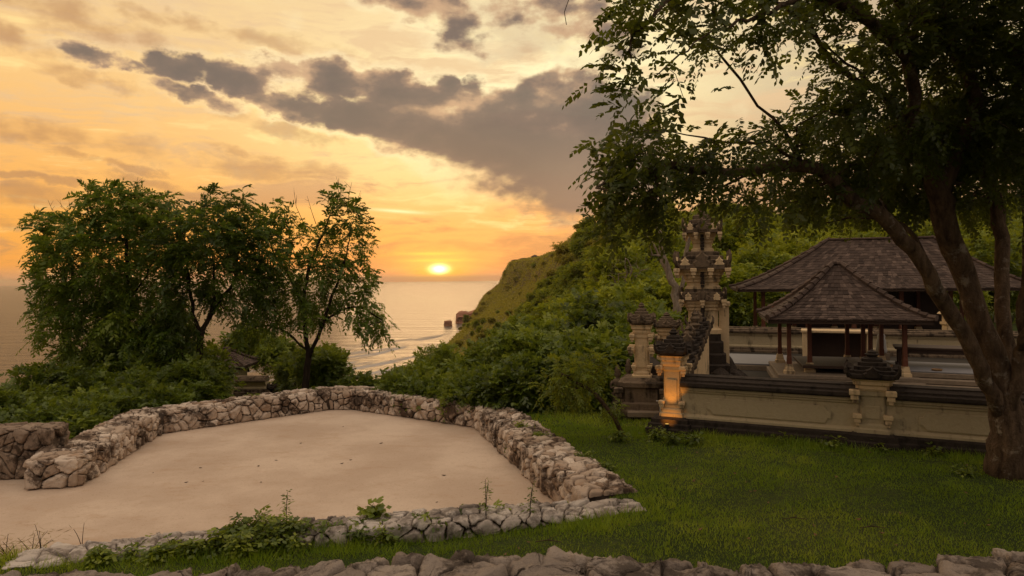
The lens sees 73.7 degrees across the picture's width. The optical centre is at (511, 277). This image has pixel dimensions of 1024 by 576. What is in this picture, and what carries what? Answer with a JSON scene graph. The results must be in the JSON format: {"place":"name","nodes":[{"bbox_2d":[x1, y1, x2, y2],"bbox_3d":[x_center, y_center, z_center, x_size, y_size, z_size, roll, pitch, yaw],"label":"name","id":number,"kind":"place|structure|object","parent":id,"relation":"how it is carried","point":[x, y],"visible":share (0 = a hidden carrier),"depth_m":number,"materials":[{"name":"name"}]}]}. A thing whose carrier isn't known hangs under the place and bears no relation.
{"place":"outdoors","nodes":[
{"label":"outdoors","id":0,"kind":"place"},
{"bbox_2d":[0,281,499,389],"bbox_3d":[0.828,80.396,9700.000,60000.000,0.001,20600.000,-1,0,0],"label":"sea","id":1,"kind":"structure","parent":0,"point":[419,313],"depth_m":1263.96,"materials":[{"name":"liquid"}]},
{"bbox_2d":[0,409,553,555],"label":"terrace floor","id":2,"kind":"structure","parent":0,"point":[407,464],"depth_m":13.68,"materials":[{"name":"beige sand"}]},
{"bbox_2d":[0,422,69,479],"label":"rubble wall","id":3,"kind":"structure","parent":2,"relation":"on","point":[21,443],"depth_m":13.91,"materials":[{"name":"stone"}]},
{"bbox_2d":[0,0,1022,285],"label":"sky","id":4,"kind":"structure","parent":0,"point":[447,119],"materials":[{"name":"orange"}]},
{"bbox_2d":[0,235,1023,575],"bbox_3d":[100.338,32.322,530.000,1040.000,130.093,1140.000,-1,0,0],"label":"ground","id":5,"kind":"structure","parent":0,"point":[754,499],"depth_m":9.74,"materials":[{"name":"green plant"}]},
{"bbox_2d":[0,404,44,423],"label":"shrub","id":6,"kind":"object","parent":5,"relation":"on","point":[15,419],"visible":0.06,"depth_m":17.21,"materials":[{"name":"green plant"}]},
{"bbox_2d":[0,397,67,423],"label":"shrub","id":7,"kind":"object","parent":5,"relation":"on","point":[42,410],"visible":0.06,"depth_m":17.25,"materials":[{"name":"green plant"}]},
{"bbox_2d":[0,377,71,415],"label":"shrub","id":8,"kind":"object","parent":5,"relation":"on","point":[13,396],"visible":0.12,"depth_m":18.84,"materials":[{"name":"green plant"}]},
{"bbox_2d":[0,353,114,401],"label":"shrub","id":9,"kind":"object","parent":5,"relation":"on","point":[63,375],"visible":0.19,"depth_m":21.01,"materials":[{"name":"green plant"}]},
{"bbox_2d":[20,409,103,438],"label":"shrub","id":10,"kind":"object","parent":5,"relation":"on","point":[84,422],"visible":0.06,"depth_m":16.89,"materials":[{"name":"green plant"}]},
{"bbox_2d":[27,390,145,432],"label":"shrub","id":11,"kind":"object","parent":5,"relation":"on","point":[107,407],"visible":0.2,"depth_m":17.73,"materials":[{"name":"green plant"}]},
{"bbox_2d":[14,177,196,371],"bbox_3d":[-14.798,0.626,25.036,6.345,8.722,5.941,-1,0,0],"label":"broadleaf tree","id":12,"kind":"object","parent":5,"relation":"on","point":[117,289],"visible":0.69,"depth_m":23.85,"materials":[{"name":"green plant"}]},
{"bbox_2d":[58,389,160,418],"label":"shrub","id":13,"kind":"object","parent":5,"relation":"on","point":[142,404],"visible":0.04,"depth_m":18.58,"materials":[{"name":"green plant"}]},
{"bbox_2d":[71,351,164,393],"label":"shrub","id":14,"kind":"object","parent":5,"relation":"on","point":[110,374],"visible":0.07,"depth_m":22.47,"materials":[{"name":"green plant"}]},
{"bbox_2d":[94,367,170,394],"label":"shrub","id":15,"kind":"object","parent":5,"relation":"on","point":[145,376],"visible":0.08,"depth_m":20.66,"materials":[{"name":"green plant"}]},
{"bbox_2d":[116,533,151,562],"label":"leafy weed","id":16,"kind":"object","parent":5,"relation":"on","point":[130,552],"visible":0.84,"depth_m":9.13,"materials":[{"name":"green plant"}]},
{"bbox_2d":[68,317,218,371],"bbox_3d":[-13.315,3.898,24.708,5.117,5.053,4.519,-1,0,-12],"label":"shrub","id":17,"kind":"object","parent":5,"relation":"on","point":[137,352],"visible":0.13,"depth_m":23.66,"materials":[{"name":"green plant"}]},
{"bbox_2d":[99,379,187,414],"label":"shrub","id":18,"kind":"object","parent":5,"relation":"on","point":[151,394],"visible":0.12,"depth_m":19.41,"materials":[{"name":"green plant"}]},
{"bbox_2d":[130,386,195,405],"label":"shrub","id":19,"kind":"object","parent":5,"relation":"on","point":[185,399],"visible":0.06,"depth_m":19.78,"materials":[{"name":"green plant"}]},
{"bbox_2d":[117,351,223,386],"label":"shrub","id":20,"kind":"object","parent":5,"relation":"on","point":[153,367],"visible":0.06,"depth_m":22.76,"materials":[{"name":"green plant"}]},
{"bbox_2d":[168,536,204,559],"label":"leafy weed","id":21,"kind":"object","parent":5,"relation":"on","point":[181,547],"visible":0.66,"depth_m":9.13,"materials":[{"name":"green plant"}]},
{"bbox_2d":[168,378,227,401],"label":"shrub","id":22,"kind":"object","parent":5,"relation":"on","point":[199,391],"visible":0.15,"depth_m":21.34,"materials":[{"name":"green plant"}]},
{"bbox_2d":[159,353,239,398],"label":"shrub","id":23,"kind":"object","parent":5,"relation":"on","point":[201,371],"visible":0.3,"depth_m":22.09,"materials":[{"name":"green plant"}]},
{"bbox_2d":[129,182,297,370],"bbox_3d":[-10.374,0.756,24.347,5.751,8.276,4.568,-1,0,0],"label":"broadleaf tree","id":24,"kind":"object","parent":5,"relation":"on","point":[230,243],"visible":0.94,"depth_m":23.63,"materials":[{"name":"green plant"}]},
{"bbox_2d":[190,338,246,395],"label":"shrub","id":25,"kind":"object","parent":5,"relation":"on","point":[223,355],"visible":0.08,"depth_m":26.34,"materials":[{"name":"green plant"}]},
{"bbox_2d":[204,524,256,561],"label":"leafy weed","id":26,"kind":"object","parent":5,"relation":"on","point":[239,545],"visible":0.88,"depth_m":9.15,"materials":[{"name":"green plant"}]},
{"bbox_2d":[217,347,260,393],"bbox_3d":[-14.292,5.374,34.000,2.844,3.946,2.739,-1,0,0],"label":"shrine","id":27,"kind":"object","parent":5,"relation":"on","point":[246,362],"visible":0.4,"depth_m":33.89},
{"bbox_2d":[216,320,273,374],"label":"shrub","id":28,"kind":"object","parent":5,"relation":"on","point":[228,337],"visible":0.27,"depth_m":37.18,"materials":[{"name":"green plant"}]},
{"bbox_2d":[233,375,269,396],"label":"temple wall","id":29,"kind":"structure","parent":5,"relation":"on","point":[256,384],"depth_m":31.26,"materials":[{"name":"beige stone"}]},
{"bbox_2d":[230,508,274,536],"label":"leafy weed","id":30,"kind":"object","parent":5,"relation":"on","point":[249,521],"visible":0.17,"depth_m":9.72,"materials":[{"name":"green plant"}]},
{"bbox_2d":[253,509,292,551],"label":"leafy weed","id":31,"kind":"object","parent":5,"relation":"on","point":[262,523],"visible":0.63,"depth_m":9.52,"materials":[{"name":"green plant"}]},
{"bbox_2d":[249,333,300,377],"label":"shrub","id":32,"kind":"object","parent":5,"relation":"on","point":[283,345],"visible":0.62,"depth_m":35.38,"materials":[{"name":"green plant"}]},
{"bbox_2d":[261,516,314,552],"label":"leafy weed","id":33,"kind":"object","parent":5,"relation":"on","point":[285,532],"visible":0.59,"depth_m":9.38,"materials":[{"name":"green plant"}]},
{"bbox_2d":[267,532,311,559],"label":"leafy weed","id":34,"kind":"object","parent":5,"relation":"on","point":[292,543],"visible":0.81,"depth_m":9.29,"materials":[{"name":"green plant"}]},
{"bbox_2d":[267,349,316,391],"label":"shrub","id":35,"kind":"object","parent":5,"relation":"on","point":[281,376],"visible":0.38,"depth_m":29.28,"materials":[{"name":"green plant"}]},
{"bbox_2d":[228,180,400,388],"bbox_3d":[-7.356,0.397,25.576,6.371,8.386,3.502,-1,0,0],"label":"broadleaf tree","id":36,"kind":"object","parent":5,"relation":"on","point":[306,307],"visible":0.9,"depth_m":25.35,"materials":[{"name":"green plant"}]},
{"bbox_2d":[284,342,357,388],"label":"shrub","id":37,"kind":"object","parent":5,"relation":"on","point":[328,364],"visible":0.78,"depth_m":26.77,"materials":[{"name":"green plant"}]},
{"bbox_2d":[2,497,646,569],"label":"rubble wall","id":38,"kind":"structure","parent":5,"relation":"on","point":[473,518],"depth_m":9.83,"materials":[{"name":"stone"}]},
{"bbox_2d":[78,544,120,568],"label":"leafy weed","id":39,"kind":"object","parent":38,"relation":"on","point":[103,554],"visible":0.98,"depth_m":8.95,"materials":[{"name":"green plant"}]},
{"bbox_2d":[131,542,177,568],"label":"leafy weed","id":40,"kind":"object","parent":38,"relation":"on","point":[151,551],"visible":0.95,"depth_m":9.03,"materials":[{"name":"green plant"}]},
{"bbox_2d":[356,496,391,518],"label":"broad leaf weed","id":41,"kind":"object","parent":38,"relation":"on","point":[374,512],"visible":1,"depth_m":10.09,"materials":[{"name":"green plant"}]},
{"bbox_2d":[23,386,637,502],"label":"rubble wall","id":42,"kind":"structure","parent":5,"relation":"on","point":[554,467],"depth_m":15.94,"materials":[{"name":"stone"}]},
{"bbox_2d":[330,366,382,386],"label":"shrub","id":43,"kind":"object","parent":5,"relation":"on","point":[359,379],"visible":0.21,"depth_m":23.79,"materials":[{"name":"green plant"}]},
{"bbox_2d":[345,518,378,544],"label":"leafy weed","id":44,"kind":"object","parent":5,"relation":"on","point":[359,536],"visible":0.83,"depth_m":9.63,"materials":[{"name":"green plant"}]},
{"bbox_2d":[370,522,398,546],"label":"leafy weed","id":45,"kind":"object","parent":5,"relation":"on","point":[386,538],"visible":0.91,"depth_m":9.64,"materials":[{"name":"green plant"}]},
{"bbox_2d":[371,363,421,392],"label":"shrub","id":46,"kind":"object","parent":5,"relation":"on","point":[388,381],"visible":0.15,"depth_m":21.04,"materials":[{"name":"green plant"}]},
{"bbox_2d":[378,356,440,379],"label":"shrub","id":47,"kind":"object","parent":5,"relation":"on","point":[428,367],"visible":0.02,"depth_m":25.64,"materials":[{"name":"green plant"}]},
{"bbox_2d":[388,369,449,412],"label":"shrub","id":48,"kind":"object","parent":5,"relation":"on","point":[409,388],"visible":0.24,"depth_m":20.32,"materials":[{"name":"green plant"}]},
{"bbox_2d":[404,340,461,374],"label":"shrub","id":49,"kind":"object","parent":5,"relation":"on","point":[442,353],"visible":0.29,"depth_m":27.79,"materials":[{"name":"green plant"}]},
{"bbox_2d":[410,372,466,410],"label":"shrub","id":50,"kind":"object","parent":5,"relation":"on","point":[431,387],"visible":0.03,"depth_m":19.86,"materials":[{"name":"green plant"}]},
{"bbox_2d":[430,361,492,421],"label":"shrub","id":51,"kind":"object","parent":5,"relation":"on","point":[448,391],"visible":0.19,"depth_m":19.28,"materials":[{"name":"green plant"}]},
{"bbox_2d":[445,369,516,413],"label":"shrub","id":52,"kind":"object","parent":5,"relation":"on","point":[465,387],"visible":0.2,"depth_m":18.51,"materials":[{"name":"green plant"}]},
{"bbox_2d":[440,321,552,379],"bbox_3d":[-0.111,3.189,21.077,3.752,3.775,3.314,-1,0,39],"label":"shrub","id":53,"kind":"object","parent":5,"relation":"on","point":[472,351],"visible":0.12,"depth_m":20.90,"materials":[{"name":"green plant"}]},
{"bbox_2d":[466,356,530,410],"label":"shrub","id":54,"kind":"object","parent":5,"relation":"on","point":[493,376],"visible":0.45,"depth_m":18.13,"materials":[{"name":"green plant"}]},
{"bbox_2d":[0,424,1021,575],"bbox_3d":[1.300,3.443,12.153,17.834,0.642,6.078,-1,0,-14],"label":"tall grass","id":55,"kind":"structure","parent":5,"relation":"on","point":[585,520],"depth_m":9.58,"materials":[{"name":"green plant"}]},
{"bbox_2d":[0,545,1023,575],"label":"rubble wall","id":56,"kind":"structure","parent":5,"relation":"on","point":[555,561],"depth_m":4.85,"materials":[{"name":"stone"}]},
{"bbox_2d":[471,323,568,380],"bbox_3d":[0.516,3.121,20.432,3.615,3.595,4.094,-1,0,2],"label":"shrub","id":57,"kind":"object","parent":5,"relation":"on","point":[534,340],"visible":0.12,"depth_m":19.70,"materials":[{"name":"green plant"}]},
{"bbox_2d":[491,315,550,333],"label":"shrub","id":58,"kind":"object","parent":5,"relation":"on","point":[509,327],"visible":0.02,"depth_m":30.49,"materials":[{"name":"green plant"}]},
{"bbox_2d":[485,342,577,413],"bbox_3d":[0.598,3.248,18.943,2.892,2.948,2.944,-1,0,-34],"label":"shrub","id":59,"kind":"object","parent":5,"relation":"on","point":[524,387],"visible":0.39,"depth_m":17.98,"materials":[{"name":"green plant"}]},
{"bbox_2d":[526,297,558,320],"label":"hillside tree","id":60,"kind":"object","parent":5,"relation":"on","point":[539,309],"visible":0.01,"depth_m":45.37,"materials":[{"name":"green plant"}]},
{"bbox_2d":[490,321,597,368],"bbox_3d":[1.111,3.018,20.340,3.838,3.518,3.714,-1,0,-7],"label":"shrub","id":61,"kind":"object","parent":5,"relation":"on","point":[552,346],"visible":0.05,"depth_m":19.66,"materials":[{"name":"green plant"}]},
{"bbox_2d":[499,344,609,414],"bbox_3d":[1.167,3.348,18.770,3.411,3.056,3.013,-1,0,1],"label":"shrub","id":62,"kind":"object","parent":5,"relation":"on","point":[522,357],"visible":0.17,"depth_m":18.39,"materials":[{"name":"green plant"}]},
{"bbox_2d":[542,285,595,319],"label":"hillside tree","id":63,"kind":"object","parent":5,"relation":"on","point":[556,312],"visible":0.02,"depth_m":43.73,"materials":[{"name":"green plant"}]},
{"bbox_2d":[540,311,598,331],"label":"shrub","id":64,"kind":"object","parent":5,"relation":"on","point":[552,322],"depth_m":30.76,"materials":[{"name":"green plant"}]},
{"bbox_2d":[558,259,586,278],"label":"hillside tree","id":65,"kind":"object","parent":5,"relation":"on","point":[573,266],"visible":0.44,"depth_m":165.18,"materials":[{"name":"green plant"}]},
{"bbox_2d":[527,329,626,373],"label":"shrub","id":66,"kind":"object","parent":5,"relation":"on","point":[600,342],"visible":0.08,"depth_m":19.50,"materials":[{"name":"green plant"}]},
{"bbox_2d":[527,347,628,434],"bbox_3d":[1.419,2.441,14.681,2.076,1.951,1.525,-1,0,-38],"label":"leaning sapling","id":67,"kind":"object","parent":5,"relation":"on","point":[574,383],"visible":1,"depth_m":14.58,"materials":[{"name":"green plant"}]},
{"bbox_2d":[538,356,620,412],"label":"shrub","id":68,"kind":"object","parent":5,"relation":"on","point":[595,405],"visible":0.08,"depth_m":17.88,"materials":[{"name":"green plant"}]},
{"bbox_2d":[568,235,599,260],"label":"hillside tree","id":69,"kind":"object","parent":5,"relation":"on","point":[576,250],"visible":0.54,"depth_m":171.53,"materials":[{"name":"green plant"}]},
{"bbox_2d":[523,408,650,436],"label":"lawn grass","id":70,"kind":"structure","parent":5,"relation":"on","point":[585,423],"depth_m":16.38,"materials":[{"name":"green plant"}]},
{"bbox_2d":[562,325,634,373],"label":"shrub","id":71,"kind":"object","parent":5,"relation":"on","point":[623,346],"visible":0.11,"depth_m":20.20,"materials":[{"name":"green plant"}]},
{"bbox_2d":[550,284,665,333],"bbox_3d":[4.339,2.936,28.856,5.594,5.474,5.495,-1,0,19],"label":"shrub","id":72,"kind":"object","parent":5,"relation":"on","point":[587,311],"visible":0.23,"depth_m":27.73,"materials":[{"name":"green plant"}]},
{"bbox_2d":[577,242,649,292],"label":"hillside tree","id":73,"kind":"object","parent":5,"relation":"on","point":[595,273],"visible":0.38,"depth_m":48.84,"materials":[{"name":"green plant"}]},
{"bbox_2d":[586,320,660,362],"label":"shrub","id":74,"kind":"object","parent":5,"relation":"on","point":[604,323],"visible":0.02,"depth_m":25.24,"materials":[{"name":"green plant"}]},
{"bbox_2d":[592,274,672,311],"bbox_3d":[6.544,3.156,39.694,5.022,6.889,6.237,-1,0,-41],"label":"hillside tree","id":75,"kind":"object","parent":5,"relation":"on","point":[636,294],"visible":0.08,"depth_m":39.09,"materials":[{"name":"green plant"}]},
{"bbox_2d":[592,266,677,306],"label":"hillside tree","id":76,"kind":"object","parent":5,"relation":"on","point":[647,289],"visible":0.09,"depth_m":43.37,"materials":[{"name":"green plant"}]},
{"bbox_2d":[588,259,681,292],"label":"hillside tree","id":77,"kind":"object","parent":5,"relation":"on","point":[652,269],"visible":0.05,"depth_m":46.50,"materials":[{"name":"green plant"}]},
{"bbox_2d":[586,303,687,357],"bbox_3d":[4.840,3.298,26.177,5.117,4.702,4.519,-1,0,11],"label":"shrub","id":78,"kind":"object","parent":5,"relation":"on","point":[619,324],"visible":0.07,"depth_m":25.86,"materials":[{"name":"green plant"}]},
{"bbox_2d":[614,302,663,419],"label":"temple pillar","id":79,"kind":"structure","parent":5,"relation":"on","point":[641,388],"depth_m":17.01,"materials":[{"name":"beige stone"}]},
{"bbox_2d":[633,354,660,376],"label":"temple wall","id":80,"kind":"structure","parent":5,"relation":"on","point":[654,361],"depth_m":17.91,"materials":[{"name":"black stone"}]},
{"bbox_2d":[652,312,680,359],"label":"temple pillar","id":81,"kind":"structure","parent":80,"relation":"on","point":[665,324],"depth_m":19.36,"materials":[{"name":"beige stone"}]},
{"bbox_2d":[628,222,690,269],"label":"hillside tree","id":82,"kind":"object","parent":5,"relation":"on","point":[646,247],"visible":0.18,"depth_m":54.34,"materials":[{"name":"green plant"}]},
{"bbox_2d":[627,208,709,336],"bbox_3d":[6.311,0.413,27.155,3.236,6.810,2.140,-1,0,0],"label":"bare tree","id":83,"kind":"object","parent":5,"relation":"on","point":[672,282],"visible":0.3,"depth_m":26.92,"materials":[{"name":"brown plant"}]},
{"bbox_2d":[645,327,693,436],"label":"temple pillar","id":84,"kind":"structure","parent":5,"relation":"on","point":[673,350],"depth_m":15.13,"materials":[{"name":"pale sandstone"},{"name":"dark grey stone"}]},
{"bbox_2d":[659,309,713,380],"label":"stepped wing wall","id":85,"kind":"structure","parent":5,"relation":"on","point":[698,328],"depth_m":18.15,"materials":[{"name":"black stone"}]},
{"bbox_2d":[651,276,722,325],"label":"hillside tree","id":86,"kind":"object","parent":5,"relation":"on","point":[666,292],"visible":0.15,"depth_m":41.19,"materials":[{"name":"green plant"}]},
{"bbox_2d":[681,206,770,254],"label":"hillside tree","id":87,"kind":"object","parent":5,"relation":"on","point":[730,238],"visible":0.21,"depth_m":58.48,"materials":[{"name":"green plant"}]},
{"bbox_2d":[448,233,1010,357],"bbox_3d":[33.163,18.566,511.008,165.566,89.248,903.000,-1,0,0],"label":"hillside scrub","id":88,"kind":"object","parent":5,"relation":"on","point":[504,303],"visible":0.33,"depth_m":520.99,"materials":[{"name":"green plant"}]},
{"bbox_2d":[723,258,764,322],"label":"hillside tree","id":89,"kind":"object","parent":5,"relation":"on","point":[736,269],"visible":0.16,"depth_m":45.61,"materials":[{"name":"green plant"}]},
{"bbox_2d":[718,259,788,326],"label":"hillside tree","id":90,"kind":"object","parent":5,"relation":"on","point":[742,308],"visible":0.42,"depth_m":44.39,"materials":[{"name":"green plant"}]},
{"bbox_2d":[722,240,801,322],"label":"hillside tree","id":91,"kind":"object","parent":5,"relation":"on","point":[745,255],"visible":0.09,"depth_m":48.70,"materials":[{"name":"green plant"}]},
{"bbox_2d":[680,373,858,445],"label":"temple wall","id":92,"kind":"structure","parent":5,"relation":"on","point":[729,405],"depth_m":14.24,"materials":[{"name":"pale sandstone"},{"name":"dark grey stone"}]},
{"bbox_2d":[721,222,821,301],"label":"hillside tree","id":93,"kind":"object","parent":5,"relation":"on","point":[778,243],"visible":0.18,"depth_m":56.03,"materials":[{"name":"green plant"}]},
{"bbox_2d":[562,0,1023,480],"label":"spreading tree","id":94,"kind":"object","parent":5,"relation":"on","point":[951,141],"visible":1,"depth_m":9.93,"materials":[{"name":"green plant"}]},
{"bbox_2d":[729,352,968,377],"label":"temple yard","id":95,"kind":"structure","parent":5,"relation":"on","point":[753,373],"depth_m":26.37,"materials":[{"name":"grey stone"}]},
{"bbox_2d":[673,201,732,375],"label":"gate tower","id":96,"kind":"structure","parent":95,"relation":"on","point":[702,266],"depth_m":19.97,"materials":[{"name":"pale sandstone"},{"name":"dark grey stone"}]},
{"bbox_2d":[729,353,786,370],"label":"tiled platform","id":97,"kind":"structure","parent":95,"relation":"on","point":[759,362],"depth_m":25.01,"materials":[{"name":"tile"}]},
{"bbox_2d":[801,328,867,356],"bbox_3d":[12.628,2.645,26.600,2.500,1.250,0.900,-1,0,22],"label":"stone altar","id":98,"kind":"object","parent":95,"relation":"on","point":[828,342],"visible":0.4,"depth_m":26.77,"materials":[{"name":"brown stone"}]},
{"bbox_2d":[756,260,938,384],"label":"pavilion","id":99,"kind":"structure","parent":95,"relation":"on","point":[837,292],"depth_m":21.02,"materials":[{"name":"tile"}]},
{"bbox_2d":[683,326,1018,358],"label":"temple wall","id":100,"kind":"structure","parent":95,"relation":"on","point":[755,339],"depth_m":29.14,"materials":[{"name":"beige stone"}]},
{"bbox_2d":[885,360,978,387],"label":"tiled platform","id":101,"kind":"structure","parent":95,"relation":"on","point":[955,375],"depth_m":19.88,"materials":[{"name":"tile"}]},
{"bbox_2d":[893,344,964,365],"bbox_3d":[13.376,2.424,21.150,2.700,0.590,1.100,-1,0,26],"label":"long table","id":102,"kind":"object","parent":101,"relation":"on","point":[936,349],"visible":0.47,"depth_m":20.99,"materials":[{"name":"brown wood"}]},
{"bbox_2d":[844,349,901,451],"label":"temple pillar","id":103,"kind":"structure","parent":5,"relation":"on","point":[872,376],"depth_m":13.34,"materials":[{"name":"pale sandstone"},{"name":"dark grey stone"}]},
{"bbox_2d":[729,235,1020,329],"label":"pavilion","id":104,"kind":"structure","parent":5,"relation":"on","point":[883,263],"depth_m":33.83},
{"bbox_2d":[885,384,1023,457],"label":"temple wall","id":105,"kind":"structure","parent":5,"relation":"on","point":[950,418],"depth_m":12.91,"materials":[{"name":"pale sandstone"},{"name":"dark grey stone"}]},
{"bbox_2d":[961,225,1016,319],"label":"hillside tree","id":106,"kind":"object","parent":5,"relation":"on","point":[982,234],"visible":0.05,"depth_m":48.38,"materials":[{"name":"green plant"}]},
{"bbox_2d":[965,227,1021,323],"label":"hillside tree","id":107,"kind":"object","parent":5,"relation":"on","point":[984,254],"visible":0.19,"depth_m":45.90,"materials":[{"name":"green plant"}]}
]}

